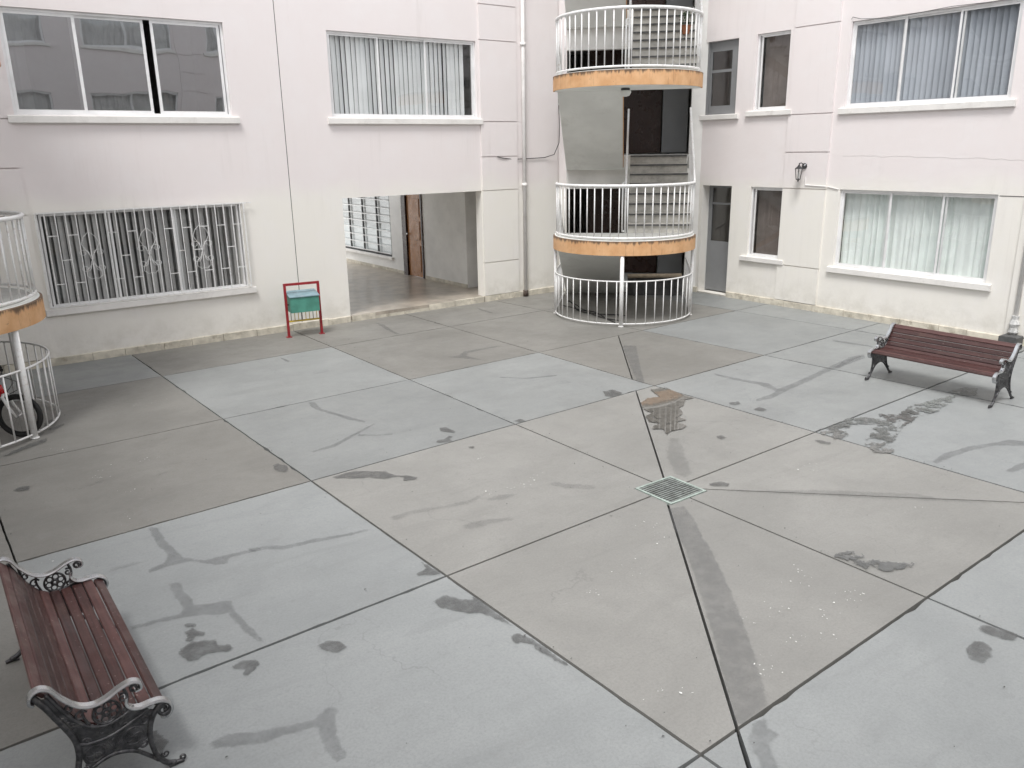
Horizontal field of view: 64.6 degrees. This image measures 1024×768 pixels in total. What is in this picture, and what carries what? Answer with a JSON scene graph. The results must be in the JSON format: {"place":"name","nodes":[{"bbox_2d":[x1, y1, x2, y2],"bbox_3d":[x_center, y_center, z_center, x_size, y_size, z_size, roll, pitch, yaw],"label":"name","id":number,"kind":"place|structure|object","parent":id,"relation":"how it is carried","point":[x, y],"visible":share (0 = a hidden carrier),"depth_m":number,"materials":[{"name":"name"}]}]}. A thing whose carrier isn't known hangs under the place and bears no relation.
{"place":"outdoors","nodes":[
{"label":"outdoors","id":0,"kind":"place"},
{"bbox_2d":[0,290,1023,767],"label":"ground","id":1,"kind":"structure","parent":0,"point":[444,538],"depth_m":6.59,"materials":[{"name":"concrete"}]},
{"bbox_2d":[0,365,42,436],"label":"bicycle","id":2,"kind":"object","parent":1,"relation":"on","point":[36,407],"visible":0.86,"depth_m":9.13,"materials":[{"name":"rubber"}]},
{"bbox_2d":[0,63,60,447],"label":"stair tower","id":3,"kind":"structure","parent":1,"relation":"on","point":[22,308],"depth_m":9.06,"materials":[{"name":"metal"}]},
{"bbox_2d":[0,557,185,767],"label":"park bench","id":4,"kind":"object","parent":1,"relation":"on","point":[65,706],"visible":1,"depth_m":4.30,"materials":[{"name":"wood"}]},
{"bbox_2d":[0,0,557,373],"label":"apartment wing","id":5,"kind":"structure","parent":1,"relation":"on","point":[178,173],"depth_m":13.71,"materials":[{"name":"white paint"}]},
{"bbox_2d":[0,6,239,123],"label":"window","id":6,"kind":"structure","parent":5,"relation":"in","point":[111,68],"depth_m":11.99,"materials":[{"name":"glass"}]},
{"bbox_2d":[36,204,256,316],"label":"window","id":7,"kind":"structure","parent":5,"relation":"in","point":[100,215],"depth_m":13.04,"materials":[{"name":"metal"}]},
{"bbox_2d":[342,196,393,259],"bbox_3d":[-3.963,-4.353,21.616,0.210,1.730,3.310,-13,20,-35],"label":"passage window","id":8,"kind":"structure","parent":5,"relation":"in","point":[367,227],"depth_m":21.55,"materials":[{"name":"metal"}]},
{"bbox_2d":[326,31,482,124],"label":"window","id":9,"kind":"structure","parent":5,"relation":"in","point":[374,78],"depth_m":14.91,"materials":[{"name":"glass"}]},
{"bbox_2d":[400,194,424,278],"bbox_3d":[-2.355,-3.633,19.565,0.205,2.056,0.950,-13,20,-35],"label":"door","id":10,"kind":"structure","parent":5,"relation":"in","point":[411,205],"depth_m":19.56,"materials":[{"name":"brown wood"}]},
{"bbox_2d":[520,0,528,296],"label":"downpipe","id":11,"kind":"object","parent":5,"relation":"attached to","point":[523,45],"visible":1,"depth_m":16.50,"materials":[{"name":"white plastic"}]},
{"bbox_2d":[497,105,559,158],"bbox_3d":[0.331,-5.288,16.486,1.568,1.363,0.170,-10,19,-29],"label":"cable","id":12,"kind":"object","parent":5,"relation":"attached to","point":[556,148],"visible":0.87,"depth_m":16.86,"materials":[{"name":"grey plastic"}]},
{"bbox_2d":[283,281,324,337],"bbox_3d":[-3.589,-1.288,13.923,0.660,0.925,0.345,-9,18,-26],"label":"waste bin","id":13,"kind":"object","parent":1,"relation":"on","point":[302,300],"visible":1,"depth_m":13.81,"materials":[{"name":"teal metal"}]},
{"bbox_2d":[561,300,624,322],"bbox_3d":[1.554,-1.399,15.357,0.631,0.156,1.659,-15,21,-39],"label":"garden hose","id":14,"kind":"object","parent":1,"relation":"on","point":[582,310],"visible":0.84,"depth_m":15.45,"materials":[{"name":"rubber"}]},
{"bbox_2d":[553,0,703,326],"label":"stair tower","id":15,"kind":"structure","parent":1,"relation":"on","point":[664,49],"depth_m":14.94,"materials":[{"name":"metal"}]},
{"bbox_2d":[619,88,630,96],"bbox_3d":[1.945,-5.005,13.888,0.200,0.139,0.197,-13,20,-35],"label":"ceiling lamp","id":16,"kind":"object","parent":15,"relation":"attached to","point":[624,92],"visible":1,"depth_m":13.82,"materials":[{"name":"glass"}]},
{"bbox_2d":[679,7,694,34],"bbox_3d":[3.260,-6.747,15.022,0.318,0.467,0.337,2,17,11],"label":"potted plant","id":17,"kind":"object","parent":15,"relation":"on","point":[684,28],"visible":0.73,"depth_m":15.00,"materials":[{"name":"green plant"}]},
{"bbox_2d":[558,0,732,294],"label":"stairwell corner","id":18,"kind":"object","parent":1,"relation":"on","point":[659,121],"visible":0.31,"depth_m":18.00,"materials":[{"name":"paint"}]},
{"bbox_2d":[588,188,656,271],"bbox_3d":[2.643,-3.809,19.317,1.640,2.280,0.060,1,16,8],"label":"hall door","id":19,"kind":"structure","parent":18,"relation":"in","point":[631,263],"depth_m":19.31,"materials":[{"name":"brown wood"}]},
{"bbox_2d":[590,49,661,152],"bbox_3d":[2.598,-6.468,18.541,1.640,2.280,0.060,1,16,8],"label":"hall door","id":20,"kind":"structure","parent":18,"relation":"in","point":[645,106],"depth_m":18.53,"materials":[{"name":"brown wood"}]},
{"bbox_2d":[627,0,664,9],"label":"hall door","id":21,"kind":"structure","parent":18,"relation":"in","point":[634,2],"depth_m":17.88,"materials":[{"name":"brown wood"}]},
{"bbox_2d":[657,253,681,273],"bbox_3d":[3.707,-3.702,18.870,0.560,2.270,0.060,1,16,8],"label":"hall door","id":22,"kind":"structure","parent":18,"relation":"in","point":[668,263],"depth_m":19.09,"materials":[{"name":"grey paint"}]},
{"bbox_2d":[661,89,688,152],"bbox_3d":[3.662,-6.361,18.094,0.560,2.270,0.060,1,16,8],"label":"hall door","id":23,"kind":"structure","parent":18,"relation":"in","point":[675,101],"depth_m":18.19,"materials":[{"name":"grey paint"}]},
{"bbox_2d":[666,0,692,6],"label":"hall door","id":24,"kind":"structure","parent":18,"relation":"in","point":[685,3],"depth_m":17.51,"materials":[{"name":"grey paint"}]},
{"bbox_2d":[628,273,681,295],"bbox_3d":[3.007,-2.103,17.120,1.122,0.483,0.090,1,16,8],"label":"table","id":25,"kind":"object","parent":1,"relation":"on","point":[664,275],"visible":0.85,"depth_m":17.05,"materials":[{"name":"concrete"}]},
{"bbox_2d":[635,476,706,509],"bbox_3d":[1.473,1.007,7.514,0.472,0.066,0.448,-13,20,-35],"label":"drain grate","id":26,"kind":"object","parent":1,"relation":"on","point":[670,490],"visible":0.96,"depth_m":7.50,"materials":[{"name":"metal"}]},
{"bbox_2d":[692,0,1023,345],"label":"apartment wing","id":27,"kind":"structure","parent":1,"relation":"on","point":[896,127],"depth_m":13.98,"materials":[{"name":"white paint"}]},
{"bbox_2d":[705,185,731,291],"bbox_3d":[4.429,-3.059,17.071,0.050,2.200,0.746,-13,20,-35],"label":"door","id":28,"kind":"structure","parent":27,"relation":"in","point":[717,251],"depth_m":17.24,"materials":[{"name":"grey paint"}]},
{"bbox_2d":[699,39,738,119],"bbox_3d":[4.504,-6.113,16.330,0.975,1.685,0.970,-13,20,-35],"label":"window","id":29,"kind":"structure","parent":27,"relation":"in","point":[725,111],"depth_m":16.15,"materials":[{"name":"grey paint"}]},
{"bbox_2d":[739,187,782,264],"bbox_3d":[5.014,-3.128,15.930,0.264,1.453,1.024,-13,20,-35],"label":"window","id":30,"kind":"structure","parent":27,"relation":"in","point":[770,198],"depth_m":16.04,"materials":[{"name":"glass"}]},
{"bbox_2d":[745,30,791,116],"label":"window","id":31,"kind":"structure","parent":27,"relation":"in","point":[774,48],"depth_m":15.33,"materials":[{"name":"glass"}]},
{"bbox_2d":[795,162,806,181],"bbox_3d":[5.301,-3.901,14.903,0.208,0.354,0.156,-13,20,-35],"label":"wall lantern","id":32,"kind":"object","parent":27,"relation":"attached to","point":[804,166],"depth_m":14.87,"materials":[{"name":"metal"}]},
{"bbox_2d":[826,189,997,291],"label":"window","id":33,"kind":"structure","parent":27,"relation":"in","point":[929,234],"depth_m":13.69,"materials":[{"name":"fabric"}]},
{"bbox_2d":[837,0,1023,114],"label":"window","id":34,"kind":"structure","parent":27,"relation":"in","point":[957,55],"depth_m":12.90,"materials":[{"name":"glass"}]},
{"bbox_2d":[1008,251,1023,334],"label":"downpipe","id":35,"kind":"object","parent":27,"relation":"attached to","point":[1014,323],"visible":1,"depth_m":12.42,"materials":[{"name":"white plastic"}]},
{"bbox_2d":[865,322,1021,407],"bbox_3d":[5.453,-0.277,10.318,0.671,0.711,1.616,-13,20,-35],"label":"park bench","id":36,"kind":"object","parent":1,"relation":"on","point":[999,370],"visible":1,"depth_m":10.26,"materials":[{"name":"wood"}]},
{"bbox_2d":[998,333,1023,343],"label":"concrete block","id":37,"kind":"structure","parent":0,"point":[1009,338],"depth_m":12.44,"materials":[{"name":"grey concrete"}]}
]}

